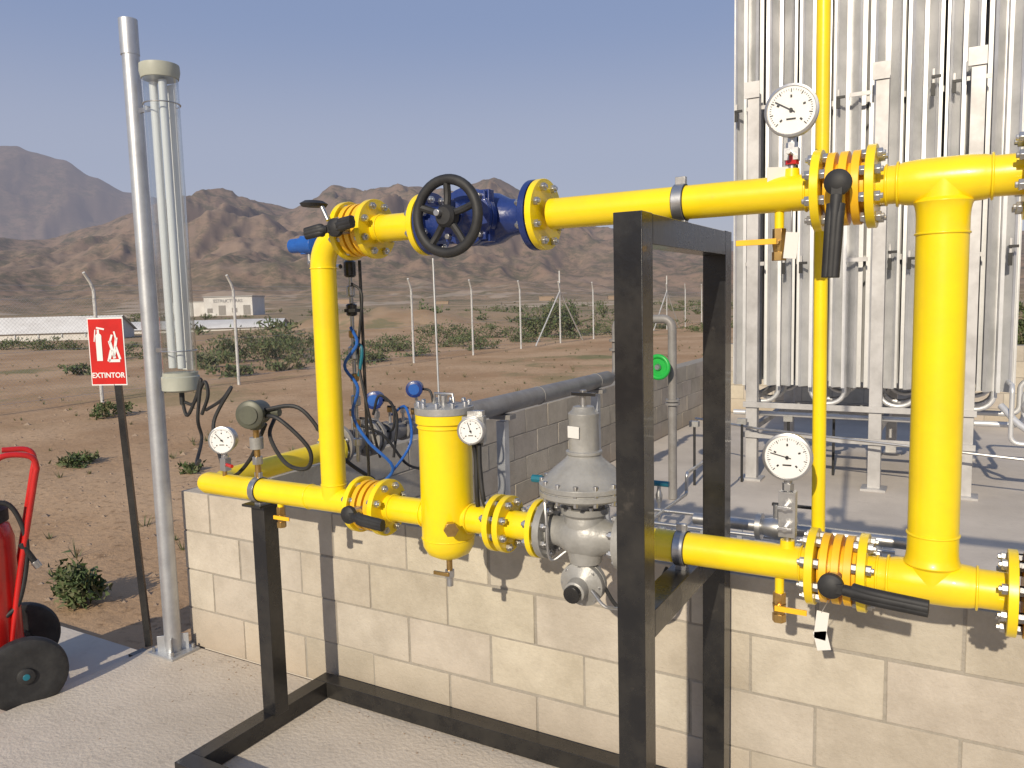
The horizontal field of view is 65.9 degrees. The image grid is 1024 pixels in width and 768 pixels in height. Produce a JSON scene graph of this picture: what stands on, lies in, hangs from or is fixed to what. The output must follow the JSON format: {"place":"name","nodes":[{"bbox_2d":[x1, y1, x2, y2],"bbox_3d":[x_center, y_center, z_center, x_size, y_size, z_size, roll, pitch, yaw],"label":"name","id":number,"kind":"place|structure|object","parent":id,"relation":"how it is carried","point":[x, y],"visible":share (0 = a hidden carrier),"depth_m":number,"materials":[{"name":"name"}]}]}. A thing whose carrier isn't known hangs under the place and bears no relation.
{"place":"outdoors","nodes":[
{"label":"outdoors","id":0,"kind":"place"},
{"bbox_2d":[0,626,136,713],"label":"concrete path","id":1,"kind":"structure","parent":0,"point":[87,654],"depth_m":4.06,"materials":[{"name":"grey concrete"}]},
{"bbox_2d":[0,446,68,710],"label":"wheeled fire extinguisher","id":2,"kind":"object","parent":1,"relation":"on","point":[34,663],"visible":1,"depth_m":3.52,"materials":[{"name":"red paint"}]},
{"bbox_2d":[87,317,152,656],"bbox_3d":[-1.946,0.525,3.962,0.273,1.710,0.101,2,7,30],"label":"fire extinguisher sign","id":3,"kind":"object","parent":1,"relation":"on","point":[106,340],"visible":0.99,"depth_m":3.93,"materials":[{"name":"red metal"}]},
{"bbox_2d":[0,645,557,767],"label":"concrete pavement","id":4,"kind":"structure","parent":0,"point":[141,719],"depth_m":3.21,"materials":[{"name":"grey concrete"}]},
{"bbox_2d":[118,16,199,661],"bbox_3d":[-1.726,-0.169,3.787,0.190,3.030,0.160,2,7,30],"label":"steel pole","id":5,"kind":"object","parent":4,"relation":"on","point":[173,644],"visible":1,"depth_m":3.76,"materials":[{"name":"silver metal"}]},
{"bbox_2d":[138,60,209,465],"bbox_3d":[-1.480,-0.533,3.509,0.170,1.776,0.573,-6,7,-35],"label":"tube lamp","id":6,"kind":"object","parent":5,"relation":"attached to","point":[159,75],"visible":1,"depth_m":3.58,"materials":[{"name":"white plastic"}]},
{"bbox_2d":[174,210,731,767],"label":"pipe support frame","id":7,"kind":"object","parent":4,"relation":"on","point":[650,606],"visible":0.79,"depth_m":2.43,"materials":[{"name":"black metal"}]},
{"bbox_2d":[197,131,1023,638],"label":"gas pipeline","id":8,"kind":"object","parent":7,"relation":"on","point":[941,195],"visible":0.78,"depth_m":1.92,"materials":[{"name":"yellow paint"}]},
{"bbox_2d":[208,426,237,475],"bbox_3d":[-1.134,0.270,3.117,0.109,0.210,0.077,0,6,9],"label":"pressure gauge","id":9,"kind":"object","parent":8,"relation":"attached to","point":[223,440],"visible":1,"depth_m":3.10,"materials":[{"name":"metal"}]},
{"bbox_2d":[273,504,289,527],"bbox_3d":[-0.858,0.485,2.981,0.093,0.126,0.054,2,7,30],"label":"drain valve","id":10,"kind":"object","parent":8,"relation":"attached to","point":[280,517],"visible":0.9,"depth_m":2.99,"materials":[{"name":"yellow paint"}]},
{"bbox_2d":[205,386,374,478],"bbox_3d":[-1.058,0.202,3.198,1.022,0.358,0.347,2,7,33],"label":"pressure transmitter","id":11,"kind":"object","parent":8,"relation":"attached to","point":[255,416],"visible":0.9,"depth_m":3.00,"materials":[{"name":"grey metal"}]},
{"bbox_2d":[299,200,365,256],"bbox_3d":[-0.555,-0.522,2.644,0.269,0.188,0.266,2,7,30],"label":"ball valve","id":12,"kind":"object","parent":8,"relation":"attached to","point":[341,227],"visible":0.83,"depth_m":2.59,"materials":[{"name":"yellow paint"}]},
{"bbox_2d":[287,236,393,478],"bbox_3d":[-0.665,-0.090,2.994,0.497,0.955,0.142,3,7,33],"label":"flow instrument","id":13,"kind":"object","parent":8,"relation":"attached to","point":[301,245],"visible":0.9,"depth_m":2.89,"materials":[{"name":"blue paint"}]},
{"bbox_2d":[341,479,385,531],"bbox_3d":[-0.492,0.433,2.696,0.170,0.176,0.332,-1,6,1],"label":"ball valve","id":14,"kind":"object","parent":8,"relation":"attached to","point":[354,512],"visible":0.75,"depth_m":2.65,"materials":[{"name":"yellow paint"}]},
{"bbox_2d":[414,258,474,586],"bbox_3d":[-0.222,0.133,2.570,0.205,1.090,0.228,2,7,30],"label":"gas filter","id":15,"kind":"object","parent":8,"relation":"attached to","point":[446,474],"visible":0.84,"depth_m":2.53,"materials":[{"name":"yellow paint"}]},
{"bbox_2d":[406,381,432,406],"bbox_3d":[-0.499,0.098,4.335,0.173,0.238,0.123,2,7,30],"label":"temperature transmitter","id":16,"kind":"object","parent":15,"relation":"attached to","point":[414,389],"visible":0.81,"depth_m":4.29,"materials":[{"name":"metal"}]},
{"bbox_2d":[457,410,486,507],"bbox_3d":[-0.121,0.252,2.510,0.097,0.329,0.091,0,6,14],"label":"differential pressure gauge","id":17,"kind":"object","parent":8,"relation":"attached to","point":[471,429],"visible":0.98,"depth_m":2.48,"materials":[{"name":"grey paint"}]},
{"bbox_2d":[412,174,538,257],"bbox_3d":[-0.131,-0.488,2.361,0.434,0.233,0.368,2,7,30],"label":"gate valve","id":18,"kind":"object","parent":8,"relation":"attached to","point":[466,216],"visible":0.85,"depth_m":2.27,"materials":[{"name":"blue paint"}]},
{"bbox_2d":[531,390,667,610],"bbox_3d":[0.243,0.349,2.340,0.390,0.665,0.272,2,7,30],"label":"pressure regulator","id":19,"kind":"object","parent":8,"relation":"attached to","point":[578,482],"visible":0.79,"depth_m":2.30,"materials":[{"name":"grey paint"}]},
{"bbox_2d":[654,480,669,528],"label":"valves","id":20,"kind":"object","parent":8,"relation":"attached to","point":[659,485],"visible":0.3,"depth_m":5.41,"materials":[{"name":"metal"}]},
{"bbox_2d":[736,211,798,260],"bbox_3d":[0.653,-0.376,2.006,0.154,0.126,0.054,2,7,30],"label":"drain valve","id":21,"kind":"object","parent":8,"relation":"attached to","point":[783,242],"visible":0.97,"depth_m":1.99,"materials":[{"name":"yellow paint"}]},
{"bbox_2d":[762,433,812,548],"bbox_3d":[0.714,0.282,2.047,0.124,0.316,0.076,2,7,30],"label":"pressure gauge","id":22,"kind":"object","parent":8,"relation":"attached to","point":[787,458],"visible":0.99,"depth_m":2.04,"materials":[{"name":"metal"}]},
{"bbox_2d":[764,83,819,181],"bbox_3d":[0.692,-0.608,1.953,0.128,0.257,0.078,2,7,30],"label":"pressure gauge","id":23,"kind":"object","parent":8,"relation":"attached to","point":[791,112],"visible":0.98,"depth_m":1.94,"materials":[{"name":"metal"}]},
{"bbox_2d":[772,578,830,650],"bbox_3d":[0.751,0.598,2.038,0.065,0.174,0.183,-6,7,-35],"label":"drain valve","id":24,"kind":"object","parent":8,"relation":"attached to","point":[781,609],"visible":0.98,"depth_m":2.04,"materials":[{"name":"yellow paint"}]},
{"bbox_2d":[811,0,830,531],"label":"vent pipe","id":25,"kind":"object","parent":8,"relation":"attached to","point":[822,141],"depth_m":2.18,"materials":[{"name":"yellow metal"}]},
{"bbox_2d":[821,150,864,277],"bbox_3d":[0.788,-0.405,1.882,0.090,0.304,0.266,2,7,30],"label":"ball valve","id":26,"kind":"object","parent":8,"relation":"attached to","point":[842,183],"visible":0.88,"depth_m":1.79,"materials":[{"name":"yellow paint"}]},
{"bbox_2d":[816,532,929,617],"bbox_3d":[0.829,0.481,1.926,0.188,0.176,0.359,-2,6,-6],"label":"ball valve","id":27,"kind":"object","parent":8,"relation":"attached to","point":[835,576],"visible":0.94,"depth_m":1.89,"materials":[{"name":"yellow paint"}]},
{"bbox_2d":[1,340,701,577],"bbox_3d":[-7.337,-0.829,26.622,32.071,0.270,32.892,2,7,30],"label":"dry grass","id":28,"kind":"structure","parent":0,"point":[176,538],"depth_m":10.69,"materials":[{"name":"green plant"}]},
{"bbox_2d":[0,146,1023,649],"bbox_3d":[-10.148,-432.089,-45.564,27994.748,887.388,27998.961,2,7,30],"label":"terrain","id":29,"kind":"structure","parent":0,"point":[64,224],"depth_m":52.27,"materials":[{"name":"brown soil"}]},
{"bbox_2d":[0,315,136,341],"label":"shed","id":30,"kind":"structure","parent":29,"relation":"on","point":[33,324],"depth_m":54.27,"materials":[{"name":"metal"}]},
{"bbox_2d":[48,450,101,468],"bbox_3d":[-5.105,0.906,9.380,0.638,0.233,0.634,2,7,30],"label":"shrub","id":31,"kind":"object","parent":29,"relation":"on","point":[73,459],"visible":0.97,"depth_m":9.31,"materials":[{"name":"green plant"}]},
{"bbox_2d":[46,550,112,611],"bbox_3d":[-2.691,1.214,4.869,0.480,0.395,0.315,2,7,30],"label":"shrub","id":32,"kind":"object","parent":29,"relation":"on","point":[79,583],"visible":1,"depth_m":4.79,"materials":[{"name":"green plant"}]},
{"bbox_2d":[87,399,137,419],"bbox_3d":[-6.930,0.429,13.560,0.719,0.376,0.946,2,7,30],"label":"shrub","id":33,"kind":"object","parent":29,"relation":"on","point":[105,407],"visible":0.8,"depth_m":13.37,"materials":[{"name":"green plant"}]},
{"bbox_2d":[176,459,206,474],"bbox_3d":[-3.557,0.934,8.691,0.325,0.186,0.375,-2,6,-8],"label":"shrub","id":34,"kind":"object","parent":29,"relation":"on","point":[191,467],"visible":0.93,"depth_m":8.70,"materials":[{"name":"green plant"}]},
{"bbox_2d":[131,318,288,333],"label":"shed","id":35,"kind":"structure","parent":29,"relation":"on","point":[218,327],"depth_m":64.60,"materials":[{"name":"metal"}]},
{"bbox_2d":[173,295,264,315],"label":"warehouse","id":36,"kind":"structure","parent":29,"relation":"on","point":[228,304],"depth_m":179.53,"materials":[{"name":"grey paint"}]},
{"bbox_2d":[0,342,702,758],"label":"stones","id":37,"kind":"object","parent":29,"relation":"on","point":[188,484],"visible":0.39,"depth_m":9.61,"materials":[{"name":"brown stone"}]},
{"bbox_2d":[0,308,732,377],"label":"roadside bushes","id":38,"kind":"object","parent":29,"relation":"on","point":[227,356],"visible":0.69,"depth_m":29.23,"materials":[{"name":"green plant"}]},
{"bbox_2d":[0,271,732,409],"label":"chain link fence","id":39,"kind":"object","parent":29,"relation":"on","point":[95,310],"visible":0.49,"depth_m":19.84,"materials":[{"name":"metal"}]},
{"bbox_2d":[338,296,613,303],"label":"distant farmhouses","id":40,"kind":"object","parent":29,"relation":"on","point":[547,298],"visible":0.54,"depth_m":751.64,"materials":[{"name":"stone"}]},
{"bbox_2d":[512,298,582,337],"bbox_3d":[2.099,-3.340,40.239,2.808,2.134,4.202,2,7,30],"label":"bush","id":41,"kind":"object","parent":29,"relation":"on","point":[567,324],"visible":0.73,"depth_m":39.73,"materials":[{"name":"green plant"}]},
{"bbox_2d":[81,298,1023,334],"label":"distant scrub","id":42,"kind":"object","parent":29,"relation":"on","point":[290,323],"visible":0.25,"depth_m":79.58,"materials":[{"name":"green plant"}]},
{"bbox_2d":[1017,297,1023,344],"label":"bush","id":43,"kind":"object","parent":29,"relation":"on","point":[1020,340],"visible":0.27,"depth_m":25.96,"materials":[{"name":"green plant"}]},
{"bbox_2d":[0,0,1023,240],"label":"sky","id":44,"kind":"structure","parent":0,"point":[283,102],"materials":[{"name":"blue"}]},
{"bbox_2d":[197,412,1023,679],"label":"concrete yard","id":45,"kind":"structure","parent":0,"point":[991,522],"depth_m":6.86,"materials":[{"name":"grey concrete"}]},
{"bbox_2d":[268,358,702,505],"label":"block wall","id":46,"kind":"structure","parent":45,"relation":"on","point":[538,439],"depth_m":6.77,"materials":[{"name":"concrete"}]},
{"bbox_2d":[344,315,679,499],"bbox_3d":[0.244,0.369,5.255,0.660,1.556,3.600,2,7,30],"label":"gas inlet pipe","id":47,"kind":"object","parent":45,"relation":"on","point":[499,407],"visible":0.51,"depth_m":5.50,"materials":[{"name":"grey metal"}]},
{"bbox_2d":[367,391,395,431],"bbox_3d":[-0.668,0.143,4.043,0.173,0.218,0.123,2,7,30],"label":"temperature transmitter","id":48,"kind":"object","parent":47,"relation":"on","point":[371,396],"visible":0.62,"depth_m":4.00,"materials":[{"name":"metal"}]},
{"bbox_2d":[349,394,419,474],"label":"cables","id":49,"kind":"object","parent":47,"relation":"attached to","point":[402,408],"visible":0.69,"depth_m":3.94,"materials":[{"name":"rubber"}]},
{"bbox_2d":[653,354,670,379],"bbox_3d":[1.231,-0.145,6.542,0.215,0.216,0.188,2,7,30],"label":"valve handwheel","id":50,"kind":"object","parent":47,"relation":"attached to","point":[661,367],"visible":0.73,"depth_m":6.47,"materials":[{"name":"green paint"}]},
{"bbox_2d":[181,487,1023,767],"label":"block wall","id":51,"kind":"structure","parent":45,"relation":"on","point":[515,638],"depth_m":2.89,"materials":[{"name":"concrete"}]},
{"bbox_2d":[606,461,906,556],"bbox_3d":[1.732,0.881,5.271,1.816,0.462,1.988,-6,8,-39],"label":"steel pipework","id":52,"kind":"object","parent":45,"relation":"on","point":[740,534],"visible":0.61,"depth_m":4.95,"materials":[{"name":"silver metal"}]},
{"bbox_2d":[692,502,906,549],"bbox_3d":[1.075,0.907,2.913,0.822,0.935,0.100,2,7,30],"label":"steel valve line","id":53,"kind":"object","parent":45,"relation":"on","point":[760,525],"visible":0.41,"depth_m":2.90,"materials":[{"name":"silver metal"}]},
{"bbox_2d":[689,413,1023,484],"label":"pipe rail","id":54,"kind":"object","parent":45,"relation":"on","point":[740,422],"visible":0.82,"depth_m":7.12,"materials":[{"name":"grey metal"}]},
{"bbox_2d":[731,343,1023,421],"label":"block wall","id":55,"kind":"structure","parent":45,"relation":"on","point":[802,395],"depth_m":10.71,"materials":[{"name":"concrete"}]},
{"bbox_2d":[733,0,1023,500],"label":"ambient air vaporizer","id":56,"kind":"object","parent":45,"relation":"on","point":[910,80],"visible":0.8,"depth_m":6.76,"materials":[{"name":"metal"}]}
]}

